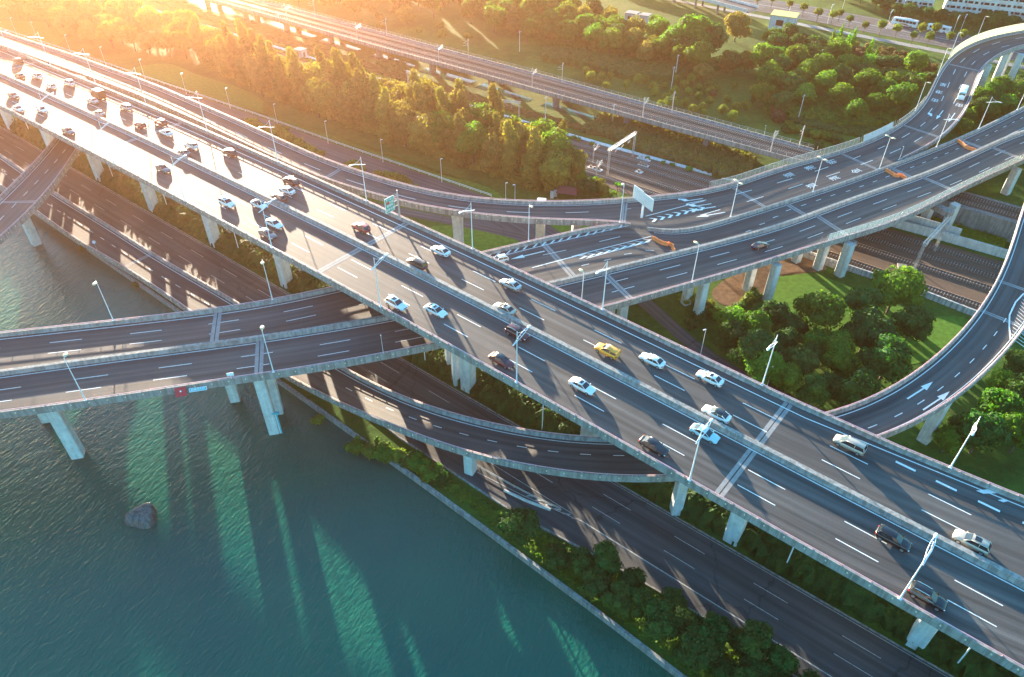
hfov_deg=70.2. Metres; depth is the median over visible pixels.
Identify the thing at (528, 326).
street lamp
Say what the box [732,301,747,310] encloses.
shrub
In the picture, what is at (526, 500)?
traffic island
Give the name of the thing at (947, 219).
railway gantry
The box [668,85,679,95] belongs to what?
clipped round tree
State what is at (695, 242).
street lamp
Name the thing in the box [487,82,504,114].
columnar tree
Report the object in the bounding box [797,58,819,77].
broadleaf tree
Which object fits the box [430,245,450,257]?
car
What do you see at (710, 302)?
shrub
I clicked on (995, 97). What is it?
evergreen tree
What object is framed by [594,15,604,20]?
broadleaf tree
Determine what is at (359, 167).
shrub
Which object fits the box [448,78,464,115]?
columnar tree
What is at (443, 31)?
shrub
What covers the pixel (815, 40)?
evergreen tree
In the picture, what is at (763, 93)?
broadleaf tree
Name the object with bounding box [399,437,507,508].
kerb
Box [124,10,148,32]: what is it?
golden leaf tree
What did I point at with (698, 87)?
clipped round tree
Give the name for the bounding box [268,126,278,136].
shrub
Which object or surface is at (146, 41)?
golden leaf tree
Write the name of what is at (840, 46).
broadleaf tree
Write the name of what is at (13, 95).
car
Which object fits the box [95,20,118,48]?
broadleaf tree
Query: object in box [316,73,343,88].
golden leaf tree
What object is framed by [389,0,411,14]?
golden leaf tree
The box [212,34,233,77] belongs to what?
columnar tree
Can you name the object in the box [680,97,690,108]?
clipped round tree
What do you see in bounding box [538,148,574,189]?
golden leaf tree
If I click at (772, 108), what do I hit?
shrub
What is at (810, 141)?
shrub
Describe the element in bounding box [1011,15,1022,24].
evergreen tree
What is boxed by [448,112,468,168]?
columnar tree
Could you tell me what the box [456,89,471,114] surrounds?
columnar tree
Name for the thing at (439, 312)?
car
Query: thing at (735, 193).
street lamp
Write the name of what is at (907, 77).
shrub
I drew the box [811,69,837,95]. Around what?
broadleaf tree
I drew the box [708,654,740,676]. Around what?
evergreen tree
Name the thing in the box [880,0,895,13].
evergreen tree
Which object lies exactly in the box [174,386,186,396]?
navigation sign
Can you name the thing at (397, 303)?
car
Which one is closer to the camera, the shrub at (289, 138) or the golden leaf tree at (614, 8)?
the shrub at (289, 138)
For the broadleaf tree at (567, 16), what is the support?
on the ground at (998, 466)
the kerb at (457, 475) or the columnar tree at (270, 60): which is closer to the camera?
the kerb at (457, 475)
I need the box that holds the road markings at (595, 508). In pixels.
[1,128,946,676]
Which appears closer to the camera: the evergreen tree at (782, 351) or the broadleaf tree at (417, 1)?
the evergreen tree at (782, 351)
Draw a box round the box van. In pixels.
[90,87,106,99]
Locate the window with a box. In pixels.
[775,19,797,25]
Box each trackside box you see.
[587,165,602,171]
[637,156,650,161]
[637,162,648,167]
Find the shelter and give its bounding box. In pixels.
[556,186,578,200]
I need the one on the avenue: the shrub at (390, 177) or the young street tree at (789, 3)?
the young street tree at (789, 3)
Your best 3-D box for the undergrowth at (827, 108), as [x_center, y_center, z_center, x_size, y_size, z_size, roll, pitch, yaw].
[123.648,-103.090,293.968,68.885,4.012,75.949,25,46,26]
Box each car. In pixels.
[7,92,19,98]
[12,57,23,63]
[12,104,24,112]
[14,72,25,78]
[31,72,42,78]
[36,105,48,112]
[45,82,56,88]
[61,126,74,134]
[63,79,74,86]
[86,97,98,103]
[93,109,105,115]
[119,102,132,110]
[134,121,146,128]
[154,118,167,126]
[155,163,170,172]
[159,129,172,136]
[177,148,190,155]
[183,141,198,149]
[218,195,235,208]
[222,148,236,157]
[250,199,267,209]
[258,228,276,239]
[266,218,283,229]
[269,192,286,201]
[278,186,295,195]
[282,175,299,186]
[351,222,370,233]
[385,294,407,311]
[406,257,427,269]
[424,303,447,318]
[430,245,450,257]
[489,351,514,368]
[493,302,516,315]
[494,253,508,262]
[499,278,521,291]
[505,323,529,341]
[568,376,595,395]
[594,343,620,359]
[638,435,669,456]
[639,352,665,368]
[689,423,719,443]
[696,370,724,387]
[701,405,731,423]
[751,241,768,250]
[833,434,867,455]
[874,524,911,552]
[907,580,947,611]
[952,529,991,555]
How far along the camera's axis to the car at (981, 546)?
101.93 m
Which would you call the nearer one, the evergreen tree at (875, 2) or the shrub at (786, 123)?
the shrub at (786, 123)
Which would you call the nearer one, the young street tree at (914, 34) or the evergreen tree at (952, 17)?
the young street tree at (914, 34)
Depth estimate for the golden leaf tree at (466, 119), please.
242.16 m
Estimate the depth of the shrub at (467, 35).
340.03 m
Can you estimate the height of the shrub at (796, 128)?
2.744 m
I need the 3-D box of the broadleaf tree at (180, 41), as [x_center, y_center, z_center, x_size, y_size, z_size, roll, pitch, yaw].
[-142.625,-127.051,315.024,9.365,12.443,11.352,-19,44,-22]
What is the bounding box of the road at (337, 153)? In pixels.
[1,30,560,242]
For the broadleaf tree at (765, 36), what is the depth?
322.77 m
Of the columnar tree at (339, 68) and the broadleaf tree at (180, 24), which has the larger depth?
the broadleaf tree at (180, 24)
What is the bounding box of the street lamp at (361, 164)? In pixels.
[349,157,366,201]
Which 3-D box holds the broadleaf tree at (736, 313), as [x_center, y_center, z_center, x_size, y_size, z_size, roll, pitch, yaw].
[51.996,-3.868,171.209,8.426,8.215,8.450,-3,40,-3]
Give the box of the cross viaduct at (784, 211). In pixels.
[0,23,1023,459]
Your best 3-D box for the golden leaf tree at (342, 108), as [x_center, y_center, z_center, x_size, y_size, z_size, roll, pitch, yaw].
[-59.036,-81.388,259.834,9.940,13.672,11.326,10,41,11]
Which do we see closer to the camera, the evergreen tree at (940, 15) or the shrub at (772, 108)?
the shrub at (772, 108)
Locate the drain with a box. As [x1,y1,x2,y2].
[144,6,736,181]
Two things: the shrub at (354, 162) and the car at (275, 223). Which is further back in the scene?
the shrub at (354, 162)
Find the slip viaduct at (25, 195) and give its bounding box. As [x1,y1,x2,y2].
[0,137,79,246]
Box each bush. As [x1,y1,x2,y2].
[671,620,722,673]
[727,619,773,661]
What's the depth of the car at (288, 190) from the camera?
175.48 m
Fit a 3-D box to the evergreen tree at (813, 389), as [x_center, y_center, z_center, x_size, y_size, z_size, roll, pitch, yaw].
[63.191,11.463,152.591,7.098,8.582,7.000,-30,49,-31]
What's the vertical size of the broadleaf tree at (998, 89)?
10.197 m
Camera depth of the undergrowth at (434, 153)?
245.07 m
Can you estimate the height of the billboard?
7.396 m
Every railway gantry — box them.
[501,99,519,118]
[607,131,635,174]
[913,217,950,268]
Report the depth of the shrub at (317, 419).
150.95 m
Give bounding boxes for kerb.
[0,126,953,676]
[385,427,399,437]
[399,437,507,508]
[537,524,594,555]
[620,569,702,617]
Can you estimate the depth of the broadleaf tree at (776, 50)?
301.27 m
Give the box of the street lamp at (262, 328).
[260,325,274,372]
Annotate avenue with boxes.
[697,0,1023,61]
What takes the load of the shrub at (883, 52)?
on the ground at (998, 466)
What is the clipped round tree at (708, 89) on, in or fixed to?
on the ground at (998, 466)
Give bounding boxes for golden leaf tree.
[78,11,94,23]
[92,12,115,40]
[98,5,118,18]
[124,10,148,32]
[136,30,155,53]
[149,25,174,51]
[160,10,174,23]
[200,37,216,67]
[202,25,222,43]
[226,40,235,68]
[233,53,251,88]
[238,34,251,51]
[242,53,271,95]
[279,55,285,65]
[284,64,292,94]
[299,61,305,70]
[299,77,324,117]
[301,62,322,77]
[303,62,331,81]
[310,81,339,120]
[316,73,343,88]
[330,92,355,123]
[338,81,362,98]
[358,89,388,127]
[361,73,382,86]
[362,79,382,95]
[371,98,394,129]
[377,75,391,84]
[382,78,403,90]
[387,99,411,137]
[388,105,419,147]
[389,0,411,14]
[389,81,407,100]
[396,4,415,24]
[403,96,414,110]
[406,114,442,152]
[416,107,433,122]
[421,76,437,95]
[427,91,437,110]
[450,107,476,125]
[478,126,497,159]
[479,132,504,173]
[480,0,488,12]
[500,119,521,137]
[515,123,530,143]
[518,139,542,168]
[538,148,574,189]
[562,143,587,185]
[577,3,592,14]
[593,178,605,190]
[595,183,609,196]
[600,7,618,17]
[603,5,618,11]
[624,27,644,43]
[626,15,646,33]
[636,39,653,62]
[645,34,659,51]
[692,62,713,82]
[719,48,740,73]
[723,10,751,41]
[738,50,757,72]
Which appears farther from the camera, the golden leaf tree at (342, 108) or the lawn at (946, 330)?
the golden leaf tree at (342, 108)
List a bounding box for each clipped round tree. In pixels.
[582,66,589,74]
[585,71,595,80]
[597,71,606,81]
[601,81,609,88]
[633,73,642,84]
[648,82,659,90]
[656,100,665,107]
[662,92,670,99]
[664,96,672,107]
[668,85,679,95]
[673,74,681,84]
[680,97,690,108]
[684,86,692,96]
[688,104,697,114]
[693,83,702,90]
[694,91,703,102]
[698,102,707,108]
[698,108,707,116]
[705,86,715,94]
[708,90,717,96]
[717,104,728,113]
[722,94,732,103]
[727,110,737,121]
[732,101,740,109]
[740,100,752,109]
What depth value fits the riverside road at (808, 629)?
132.05 m
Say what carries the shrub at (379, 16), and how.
on the ground at (998, 466)
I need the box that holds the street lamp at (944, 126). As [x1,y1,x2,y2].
[935,114,959,146]
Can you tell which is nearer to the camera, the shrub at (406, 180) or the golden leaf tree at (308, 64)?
the shrub at (406, 180)
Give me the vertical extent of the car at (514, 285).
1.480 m
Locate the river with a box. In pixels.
[0,191,673,676]
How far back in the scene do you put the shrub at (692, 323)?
174.64 m
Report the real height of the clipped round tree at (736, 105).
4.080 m
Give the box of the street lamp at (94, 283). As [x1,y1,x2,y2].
[92,280,113,320]
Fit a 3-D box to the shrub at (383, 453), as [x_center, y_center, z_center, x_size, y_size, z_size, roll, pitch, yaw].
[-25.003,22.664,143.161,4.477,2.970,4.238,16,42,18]
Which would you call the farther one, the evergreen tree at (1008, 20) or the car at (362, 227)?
the evergreen tree at (1008, 20)
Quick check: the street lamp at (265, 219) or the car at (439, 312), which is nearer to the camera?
the car at (439, 312)
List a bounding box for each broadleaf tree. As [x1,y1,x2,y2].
[0,0,7,5]
[46,4,62,14]
[47,5,74,23]
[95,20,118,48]
[104,0,121,8]
[110,17,128,42]
[116,0,144,12]
[116,25,142,50]
[134,6,165,31]
[154,29,173,56]
[166,17,189,32]
[170,30,189,58]
[172,8,197,23]
[318,0,336,13]
[340,0,367,18]
[411,0,420,11]
[420,0,442,17]
[426,110,454,148]
[455,120,490,163]
[458,0,481,23]
[466,102,490,116]
[476,108,503,131]
[483,4,507,32]
[485,0,499,7]
[503,115,521,125]
[512,0,522,6]
[517,3,534,19]
[518,0,547,12]
[526,117,556,135]
[529,14,542,28]
[540,127,575,162]
[553,1,578,16]
[556,19,580,42]
[561,11,577,21]
[567,0,581,9]
[572,167,586,182]
[575,13,594,33]
[582,22,603,43]
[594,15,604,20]
[594,17,617,29]
[597,27,622,53]
[608,14,627,28]
[621,35,640,55]
[646,16,669,37]
[648,14,662,22]
[652,36,672,58]
[659,23,682,40]
[670,44,687,63]
[678,13,712,42]
[683,41,712,65]
[713,306,748,327]
[741,310,773,334]
[744,350,787,384]
[749,83,776,107]
[750,42,775,67]
[756,59,782,74]
[757,66,786,88]
[761,27,783,41]
[768,45,780,55]
[771,361,802,393]
[777,46,786,55]
[785,43,811,70]
[789,66,811,82]
[792,290,847,329]
[794,82,817,102]
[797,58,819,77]
[801,327,833,348]
[808,52,838,74]
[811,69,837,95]
[819,345,861,377]
[822,329,855,354]
[826,82,857,105]
[828,37,851,60]
[835,53,859,69]
[837,303,900,353]
[842,98,868,121]
[849,67,885,95]
[855,333,913,383]
[859,53,878,69]
[866,92,890,111]
[868,78,897,99]
[870,265,928,314]
[885,71,902,86]
[886,81,918,115]
[904,50,929,73]
[932,424,966,455]
[950,117,973,136]
[957,408,1014,453]
[962,108,978,125]
[971,100,1002,127]
[972,85,988,98]
[975,387,1023,415]
[984,367,1014,389]
[985,82,1007,95]
[991,76,1010,88]
[994,93,1020,117]
[998,75,1013,85]
[1001,411,1023,453]
[1003,81,1023,96]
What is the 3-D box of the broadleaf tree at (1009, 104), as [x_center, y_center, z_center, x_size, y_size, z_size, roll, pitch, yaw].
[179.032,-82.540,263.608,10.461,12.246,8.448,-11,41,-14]
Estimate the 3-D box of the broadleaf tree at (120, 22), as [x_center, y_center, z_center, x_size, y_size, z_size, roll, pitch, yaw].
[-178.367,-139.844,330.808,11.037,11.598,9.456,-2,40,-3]
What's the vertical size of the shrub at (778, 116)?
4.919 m
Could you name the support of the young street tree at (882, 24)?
on the ground at (998, 466)
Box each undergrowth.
[141,7,720,178]
[149,0,624,143]
[204,62,564,190]
[374,436,740,676]
[502,15,699,79]
[757,65,927,126]
[783,113,876,136]
[930,215,1008,247]
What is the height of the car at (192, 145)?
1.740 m
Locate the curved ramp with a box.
[0,154,1023,515]
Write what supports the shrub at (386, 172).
on the ground at (998, 466)
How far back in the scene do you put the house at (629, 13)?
359.48 m
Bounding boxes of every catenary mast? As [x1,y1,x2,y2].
[770,130,778,151]
[798,125,804,147]
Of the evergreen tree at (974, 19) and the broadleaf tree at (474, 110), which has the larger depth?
the evergreen tree at (974, 19)
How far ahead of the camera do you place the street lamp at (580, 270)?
146.81 m
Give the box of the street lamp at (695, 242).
[691,241,699,282]
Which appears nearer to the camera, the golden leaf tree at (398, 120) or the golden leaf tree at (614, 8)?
the golden leaf tree at (398, 120)
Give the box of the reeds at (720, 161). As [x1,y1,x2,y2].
[581,112,756,178]
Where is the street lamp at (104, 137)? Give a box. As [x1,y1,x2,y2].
[97,120,114,163]
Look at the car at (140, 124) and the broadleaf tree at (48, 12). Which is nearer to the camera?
the car at (140, 124)
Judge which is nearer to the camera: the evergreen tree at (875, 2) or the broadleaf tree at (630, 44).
the broadleaf tree at (630, 44)
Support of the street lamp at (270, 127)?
on the expressway viaduct at (782, 466)
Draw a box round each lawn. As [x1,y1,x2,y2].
[0,21,64,45]
[123,64,502,198]
[428,225,518,250]
[550,225,591,232]
[765,273,968,363]
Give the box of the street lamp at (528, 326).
[512,325,530,383]
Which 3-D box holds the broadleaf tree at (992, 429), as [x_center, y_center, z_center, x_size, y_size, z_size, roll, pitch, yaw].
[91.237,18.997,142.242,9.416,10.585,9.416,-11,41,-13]
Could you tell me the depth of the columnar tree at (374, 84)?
255.03 m
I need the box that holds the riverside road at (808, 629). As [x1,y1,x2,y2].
[0,127,949,676]
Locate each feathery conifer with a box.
[827,29,835,44]
[836,23,844,39]
[850,27,857,46]
[863,38,874,55]
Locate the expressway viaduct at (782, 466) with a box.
[0,48,1023,676]
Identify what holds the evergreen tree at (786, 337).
on the ground at (998, 466)
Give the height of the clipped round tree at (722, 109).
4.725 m
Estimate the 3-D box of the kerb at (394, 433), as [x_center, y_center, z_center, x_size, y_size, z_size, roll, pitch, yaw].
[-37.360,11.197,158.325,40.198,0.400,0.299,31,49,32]
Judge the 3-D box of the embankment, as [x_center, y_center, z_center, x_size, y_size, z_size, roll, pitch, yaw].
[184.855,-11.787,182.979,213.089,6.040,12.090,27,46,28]
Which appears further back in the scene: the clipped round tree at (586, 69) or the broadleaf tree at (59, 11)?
the broadleaf tree at (59, 11)
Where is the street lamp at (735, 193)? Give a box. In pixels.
[730,179,742,216]
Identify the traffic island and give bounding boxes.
[503,489,550,510]
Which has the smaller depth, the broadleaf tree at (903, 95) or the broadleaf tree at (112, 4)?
the broadleaf tree at (903, 95)
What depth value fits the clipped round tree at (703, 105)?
274.30 m
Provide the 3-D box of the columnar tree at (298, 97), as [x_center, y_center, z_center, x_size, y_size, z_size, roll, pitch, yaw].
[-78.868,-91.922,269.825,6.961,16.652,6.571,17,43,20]
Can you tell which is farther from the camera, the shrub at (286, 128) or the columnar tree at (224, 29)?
the columnar tree at (224, 29)
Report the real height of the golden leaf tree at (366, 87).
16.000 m
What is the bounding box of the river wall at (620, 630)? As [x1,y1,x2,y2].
[0,188,686,676]
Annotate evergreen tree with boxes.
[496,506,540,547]
[498,0,518,21]
[543,542,572,570]
[568,545,591,575]
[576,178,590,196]
[579,563,612,598]
[582,0,602,16]
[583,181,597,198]
[590,539,623,578]
[601,578,633,617]
[603,23,625,40]
[614,567,646,587]
[630,586,660,620]
[641,597,682,641]
[660,586,688,611]
[670,35,698,47]
[673,605,700,640]
[695,39,714,53]
[695,611,733,652]
[704,23,728,53]
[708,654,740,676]
[714,319,745,351]
[726,335,764,372]
[730,666,762,676]
[738,654,773,676]
[744,327,782,352]
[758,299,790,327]
[766,31,790,49]
[767,642,799,676]
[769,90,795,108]
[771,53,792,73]
[774,326,800,349]
[774,347,789,362]
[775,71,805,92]
[781,311,809,336]
[782,22,799,38]
[785,346,820,377]
[788,33,806,45]
[792,42,813,52]
[792,372,831,406]
[794,341,825,363]
[797,668,820,676]
[806,35,827,45]
[806,43,834,56]
[820,370,842,401]
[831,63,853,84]
[834,369,879,405]
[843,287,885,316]
[852,62,874,74]
[855,365,881,392]
[871,0,880,9]
[875,54,902,69]
[877,66,895,75]
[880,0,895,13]
[890,3,903,14]
[891,303,936,341]
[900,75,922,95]
[901,4,918,17]
[906,2,918,17]
[916,6,927,19]
[921,6,935,21]
[934,10,946,22]
[940,8,948,15]
[946,10,961,26]
[947,412,967,429]
[960,11,970,24]
[966,13,983,29]
[968,98,983,108]
[976,94,1001,102]
[979,9,992,25]
[985,13,1001,30]
[993,10,1008,25]
[1001,15,1014,25]
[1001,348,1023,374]
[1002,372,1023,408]
[1009,94,1023,105]
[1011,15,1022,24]
[1014,73,1023,84]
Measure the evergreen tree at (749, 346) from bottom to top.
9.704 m
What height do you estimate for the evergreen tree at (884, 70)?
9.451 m
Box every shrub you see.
[77,245,85,251]
[132,281,139,286]
[248,117,260,125]
[252,122,262,127]
[258,123,268,131]
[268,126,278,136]
[276,128,285,136]
[280,131,293,140]
[281,125,289,131]
[285,135,296,142]
[291,137,303,145]
[296,141,307,146]
[301,143,311,149]
[306,146,320,152]
[310,413,324,424]
[314,150,325,156]
[343,435,366,456]
[350,161,363,167]
[353,165,365,170]
[360,442,376,459]
[372,442,395,463]
[374,12,384,19]
[375,19,385,26]
[377,170,384,176]
[382,170,390,176]
[385,174,395,180]
[391,172,399,178]
[392,448,405,463]
[398,449,419,468]
[400,176,411,183]
[405,449,430,473]
[418,461,434,482]
[419,462,442,482]
[431,468,451,487]
[436,27,447,36]
[437,22,443,26]
[463,32,472,38]
[598,194,612,199]
[677,293,695,304]
[682,316,699,330]
[689,306,709,322]
[705,298,715,308]
[708,306,720,320]
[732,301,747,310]
[739,291,754,308]
[750,286,762,302]
[769,105,777,114]
[771,108,786,122]
[781,124,791,132]
[783,120,794,126]
[788,125,800,132]
[800,128,813,136]
[801,138,814,146]
[809,130,821,138]
[813,139,825,150]
[818,130,831,140]
[826,132,834,141]
[831,134,844,144]
[853,48,861,54]
[857,50,864,56]
[875,116,888,125]
[879,50,890,55]
[887,46,895,53]
[893,50,901,55]
[900,50,907,56]
[901,75,909,81]
[924,72,936,79]
[926,63,938,71]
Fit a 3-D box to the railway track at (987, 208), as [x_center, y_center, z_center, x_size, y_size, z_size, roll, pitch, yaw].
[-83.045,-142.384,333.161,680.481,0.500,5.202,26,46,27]
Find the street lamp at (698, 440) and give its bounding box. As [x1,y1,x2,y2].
[687,418,712,481]
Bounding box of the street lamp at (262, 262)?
[260,260,272,299]
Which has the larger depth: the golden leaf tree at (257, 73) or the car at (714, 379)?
the golden leaf tree at (257, 73)
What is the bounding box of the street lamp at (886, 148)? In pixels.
[878,135,895,168]
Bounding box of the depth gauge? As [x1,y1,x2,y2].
[271,411,281,432]
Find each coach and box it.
[891,16,918,27]
[927,23,951,33]
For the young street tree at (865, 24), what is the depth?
345.86 m
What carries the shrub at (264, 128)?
on the ground at (998, 466)
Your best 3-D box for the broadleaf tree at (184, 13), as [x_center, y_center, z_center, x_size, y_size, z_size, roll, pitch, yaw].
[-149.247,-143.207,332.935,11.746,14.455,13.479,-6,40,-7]
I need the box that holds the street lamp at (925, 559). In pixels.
[897,533,937,600]
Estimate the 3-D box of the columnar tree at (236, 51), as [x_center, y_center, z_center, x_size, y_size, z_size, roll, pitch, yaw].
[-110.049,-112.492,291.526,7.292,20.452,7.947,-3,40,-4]
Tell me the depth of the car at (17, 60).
252.06 m
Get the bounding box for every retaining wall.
[891,221,1007,258]
[905,216,961,235]
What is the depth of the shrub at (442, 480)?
137.85 m
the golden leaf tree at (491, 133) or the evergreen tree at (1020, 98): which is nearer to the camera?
the golden leaf tree at (491, 133)
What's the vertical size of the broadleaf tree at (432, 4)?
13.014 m
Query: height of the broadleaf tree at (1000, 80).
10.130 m
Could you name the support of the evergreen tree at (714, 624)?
on the ground at (998, 466)
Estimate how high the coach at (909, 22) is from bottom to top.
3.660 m
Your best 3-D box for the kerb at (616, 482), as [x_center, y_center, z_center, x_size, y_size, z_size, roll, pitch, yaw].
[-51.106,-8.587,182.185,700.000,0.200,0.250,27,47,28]
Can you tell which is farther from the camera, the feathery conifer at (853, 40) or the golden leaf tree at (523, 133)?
the feathery conifer at (853, 40)
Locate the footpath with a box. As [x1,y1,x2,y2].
[368,201,927,457]
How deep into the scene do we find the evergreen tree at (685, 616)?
113.09 m
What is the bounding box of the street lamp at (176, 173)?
[169,155,185,201]
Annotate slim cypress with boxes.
[750,82,756,102]
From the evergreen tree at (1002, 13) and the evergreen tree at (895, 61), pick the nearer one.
the evergreen tree at (895, 61)
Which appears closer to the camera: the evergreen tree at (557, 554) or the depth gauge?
the evergreen tree at (557, 554)
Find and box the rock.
[124,502,156,528]
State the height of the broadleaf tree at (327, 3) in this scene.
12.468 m
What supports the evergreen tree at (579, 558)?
on the ground at (998, 466)
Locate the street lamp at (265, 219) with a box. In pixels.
[258,198,275,247]
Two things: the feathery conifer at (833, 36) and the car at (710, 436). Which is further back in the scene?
the feathery conifer at (833, 36)
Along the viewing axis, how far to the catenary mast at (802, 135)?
235.59 m
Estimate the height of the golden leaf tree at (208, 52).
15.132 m
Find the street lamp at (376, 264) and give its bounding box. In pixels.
[371,253,388,307]
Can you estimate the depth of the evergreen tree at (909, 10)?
360.10 m
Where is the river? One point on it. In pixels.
(300, 545)
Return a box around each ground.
[0,0,1023,676]
[712,257,826,305]
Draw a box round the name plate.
[189,386,206,391]
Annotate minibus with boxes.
[957,84,968,99]
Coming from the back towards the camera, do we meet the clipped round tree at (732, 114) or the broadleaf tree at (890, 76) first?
the broadleaf tree at (890, 76)
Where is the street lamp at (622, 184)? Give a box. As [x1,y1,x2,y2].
[619,183,624,222]
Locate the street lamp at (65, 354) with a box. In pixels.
[63,352,86,400]
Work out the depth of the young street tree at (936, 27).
338.33 m
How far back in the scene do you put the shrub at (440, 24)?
353.45 m
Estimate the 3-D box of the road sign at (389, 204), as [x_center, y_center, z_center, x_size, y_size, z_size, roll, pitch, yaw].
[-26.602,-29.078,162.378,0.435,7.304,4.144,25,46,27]
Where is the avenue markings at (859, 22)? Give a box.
[700,0,1023,59]
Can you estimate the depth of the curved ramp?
143.07 m
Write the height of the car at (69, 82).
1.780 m
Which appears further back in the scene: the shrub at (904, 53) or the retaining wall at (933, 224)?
the shrub at (904, 53)
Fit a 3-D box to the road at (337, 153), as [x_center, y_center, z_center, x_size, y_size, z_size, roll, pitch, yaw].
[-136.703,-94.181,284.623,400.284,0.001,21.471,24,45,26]
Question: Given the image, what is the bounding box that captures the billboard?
[633,185,653,217]
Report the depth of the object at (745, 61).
302.89 m
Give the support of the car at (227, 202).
on the expressway viaduct at (782, 466)
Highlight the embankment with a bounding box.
[918,191,1021,242]
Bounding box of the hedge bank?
[541,45,738,80]
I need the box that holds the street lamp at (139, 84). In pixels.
[124,68,147,104]
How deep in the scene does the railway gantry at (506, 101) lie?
262.57 m
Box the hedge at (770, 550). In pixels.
[0,114,1019,676]
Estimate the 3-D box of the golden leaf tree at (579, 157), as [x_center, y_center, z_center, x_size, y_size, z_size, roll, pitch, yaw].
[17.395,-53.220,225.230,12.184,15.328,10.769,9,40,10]
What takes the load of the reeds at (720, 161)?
on the ground at (998, 466)
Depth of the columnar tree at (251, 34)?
291.59 m
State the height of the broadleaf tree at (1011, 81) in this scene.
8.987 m
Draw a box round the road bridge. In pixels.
[673,0,757,13]
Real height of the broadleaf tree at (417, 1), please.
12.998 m
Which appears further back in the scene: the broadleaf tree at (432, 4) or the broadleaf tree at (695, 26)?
the broadleaf tree at (432, 4)
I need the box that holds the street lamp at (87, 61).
[74,49,95,84]
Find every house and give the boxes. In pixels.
[294,47,306,57]
[625,10,639,20]
[639,12,651,23]
[768,9,799,28]
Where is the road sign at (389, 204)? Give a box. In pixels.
[384,190,400,218]
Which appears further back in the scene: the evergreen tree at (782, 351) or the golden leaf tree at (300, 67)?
the golden leaf tree at (300, 67)
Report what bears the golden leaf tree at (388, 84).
on the ground at (998, 466)
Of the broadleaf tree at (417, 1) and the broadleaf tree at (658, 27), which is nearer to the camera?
the broadleaf tree at (658, 27)
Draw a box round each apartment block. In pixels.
[894,0,934,8]
[942,0,1023,23]
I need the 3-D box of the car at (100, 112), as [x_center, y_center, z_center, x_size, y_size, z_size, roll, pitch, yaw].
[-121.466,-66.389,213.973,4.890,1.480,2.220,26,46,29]
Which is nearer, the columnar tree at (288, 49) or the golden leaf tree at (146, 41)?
the columnar tree at (288, 49)
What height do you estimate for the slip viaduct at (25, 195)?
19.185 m
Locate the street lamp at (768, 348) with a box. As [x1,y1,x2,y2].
[760,335,777,385]
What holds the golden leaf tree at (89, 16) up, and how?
on the ground at (998, 466)
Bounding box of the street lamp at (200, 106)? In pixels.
[185,91,206,130]
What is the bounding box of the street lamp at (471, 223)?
[459,205,473,249]
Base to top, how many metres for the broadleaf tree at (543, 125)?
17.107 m
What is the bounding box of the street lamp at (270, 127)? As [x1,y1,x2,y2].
[258,121,277,161]
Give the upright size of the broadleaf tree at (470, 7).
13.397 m
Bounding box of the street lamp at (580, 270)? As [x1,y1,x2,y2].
[579,269,583,297]
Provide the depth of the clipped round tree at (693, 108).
270.43 m
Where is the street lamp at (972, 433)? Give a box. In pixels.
[948,416,980,468]
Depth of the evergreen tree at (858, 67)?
293.74 m
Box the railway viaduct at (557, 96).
[204,0,817,162]
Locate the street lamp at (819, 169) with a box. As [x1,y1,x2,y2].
[812,156,827,191]
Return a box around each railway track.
[224,0,1019,219]
[240,0,1021,213]
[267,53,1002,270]
[575,148,997,280]
[585,158,992,292]
[585,168,981,309]
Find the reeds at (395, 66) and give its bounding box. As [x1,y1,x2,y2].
[377,58,409,74]
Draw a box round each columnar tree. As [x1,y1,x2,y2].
[187,13,206,62]
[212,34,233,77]
[220,20,233,45]
[226,32,244,82]
[234,18,247,42]
[247,28,257,54]
[253,34,268,63]
[265,52,275,92]
[266,40,278,54]
[271,54,291,103]
[285,46,293,64]
[286,50,304,104]
[291,68,309,112]
[313,45,325,65]
[324,58,334,74]
[330,47,350,81]
[346,67,370,129]
[347,52,366,80]
[367,73,380,98]
[374,87,393,143]
[404,68,421,101]
[412,81,432,112]
[434,86,449,110]
[435,87,453,115]
[440,100,450,143]
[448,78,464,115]
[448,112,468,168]
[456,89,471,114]
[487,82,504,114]
[491,111,502,136]
[498,118,507,140]
[499,118,520,180]
[519,125,544,190]
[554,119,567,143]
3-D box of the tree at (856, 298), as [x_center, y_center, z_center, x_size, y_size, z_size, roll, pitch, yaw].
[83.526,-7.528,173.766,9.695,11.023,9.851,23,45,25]
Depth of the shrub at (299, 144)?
248.56 m
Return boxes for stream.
[175,0,594,119]
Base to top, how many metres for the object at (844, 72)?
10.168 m
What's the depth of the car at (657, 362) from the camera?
129.70 m
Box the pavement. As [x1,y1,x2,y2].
[671,0,1023,68]
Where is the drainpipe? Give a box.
[957,648,970,662]
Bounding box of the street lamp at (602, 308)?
[596,261,609,310]
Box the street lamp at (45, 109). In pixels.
[38,93,54,132]
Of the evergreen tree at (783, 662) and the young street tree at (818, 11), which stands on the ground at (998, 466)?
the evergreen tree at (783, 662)
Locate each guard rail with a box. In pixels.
[0,27,491,196]
[478,465,560,508]
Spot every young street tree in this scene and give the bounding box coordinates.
[786,0,793,9]
[800,2,808,15]
[813,7,823,21]
[829,9,838,22]
[837,8,844,20]
[846,14,854,26]
[862,20,869,32]
[877,19,887,35]
[892,23,902,38]
[910,30,918,43]
[917,22,927,38]
[925,31,934,46]
[931,22,942,32]
[946,32,956,44]
[960,29,968,42]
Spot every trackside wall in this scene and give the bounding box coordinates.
[802,253,836,268]
[807,251,1023,334]

